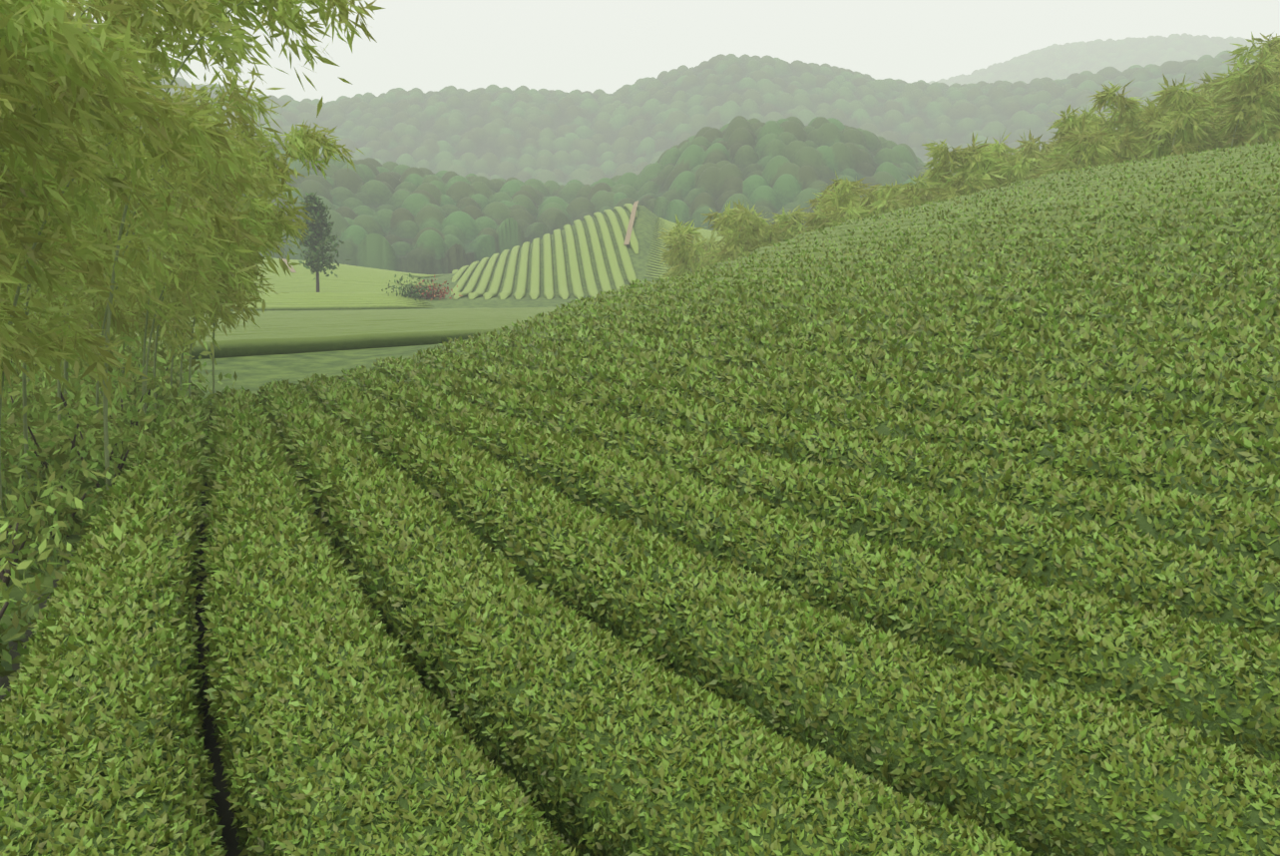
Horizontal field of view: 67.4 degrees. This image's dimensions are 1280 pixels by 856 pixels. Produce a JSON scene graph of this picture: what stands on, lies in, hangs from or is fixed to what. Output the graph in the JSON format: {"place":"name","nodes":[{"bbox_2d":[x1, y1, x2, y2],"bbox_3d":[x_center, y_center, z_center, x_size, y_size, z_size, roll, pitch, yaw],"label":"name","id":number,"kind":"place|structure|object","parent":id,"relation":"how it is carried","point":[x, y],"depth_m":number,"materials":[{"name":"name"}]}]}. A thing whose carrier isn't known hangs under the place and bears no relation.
{"place":"outdoors","nodes":[
{"label":"outdoors","id":0,"kind":"place"},
{"bbox_2d":[0,426,322,855],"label":"field soil","id":1,"kind":"structure","parent":0,"point":[228,837],"depth_m":7.25,"materials":[{"name":"brown soil"}]},
{"bbox_2d":[0,138,1279,855],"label":"tea rows","id":2,"kind":"object","parent":1,"relation":"on","point":[223,446],"depth_m":8.04,"materials":[{"name":"green plant"}]},
{"bbox_2d":[12,306,561,359],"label":"field","id":3,"kind":"structure","parent":0,"point":[286,331],"depth_m":60.30,"materials":[{"name":"green plant"}]},
{"bbox_2d":[282,258,296,272],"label":"path","id":4,"kind":"structure","parent":0,"point":[291,268],"depth_m":208.75,"materials":[{"name":"soil"}]},
{"bbox_2d":[0,205,661,670],"bbox_3d":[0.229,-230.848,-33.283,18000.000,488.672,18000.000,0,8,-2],"label":"ground","id":5,"kind":"structure","parent":0,"point":[255,373],"depth_m":48.63,"materials":[{"name":"green plant"}]},
{"bbox_2d":[0,313,237,695],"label":"shrubs","id":6,"kind":"object","parent":5,"relation":"on","point":[50,430],"depth_m":18.26,"materials":[{"name":"green plant"}]},
{"bbox_2d":[0,0,386,534],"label":"bamboo grove","id":7,"kind":"object","parent":5,"relation":"on","point":[57,68],"depth_m":16.20,"materials":[{"name":"green plant"}]},
{"bbox_2d":[152,255,445,310],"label":"grass field","id":8,"kind":"structure","parent":5,"relation":"on","point":[348,287],"depth_m":178.78,"materials":[{"name":"green plant"}]},
{"bbox_2d":[416,275,461,300],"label":"red shrub","id":9,"kind":"object","parent":8,"relation":"on","point":[440,292],"depth_m":159.05,"materials":[{"name":"plant"}]},
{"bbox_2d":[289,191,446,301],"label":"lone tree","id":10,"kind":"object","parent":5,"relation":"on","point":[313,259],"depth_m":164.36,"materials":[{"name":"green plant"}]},
{"bbox_2d":[449,203,639,299],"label":"rows","id":11,"kind":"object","parent":5,"relation":"on","point":[576,281],"depth_m":199.01,"materials":[{"name":"green plant"}]},
{"bbox_2d":[644,217,723,280],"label":"field","id":12,"kind":"structure","parent":5,"relation":"on","point":[664,223],"depth_m":209.85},
{"bbox_2d":[112,32,1265,274],"bbox_3d":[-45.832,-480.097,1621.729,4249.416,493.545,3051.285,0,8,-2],"label":"forested hills","id":13,"kind":"structure","parent":5,"relation":"on","point":[448,181],"depth_m":742.66,"materials":[{"name":"green plant"}]},
{"bbox_2d":[656,31,1279,279],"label":"bamboo belt","id":14,"kind":"object","parent":5,"relation":"on","point":[1234,94],"depth_m":93.34,"materials":[{"name":"green plant"}]},
{"bbox_2d":[623,200,638,244],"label":"path","id":15,"kind":"structure","parent":0,"point":[630,226],"depth_m":216.25,"materials":[{"name":"soil"}]},
{"bbox_2d":[66,0,1279,103],"label":"sky","id":16,"kind":"structure","parent":0,"point":[568,46],"materials":[{"name":"white"}]}
]}

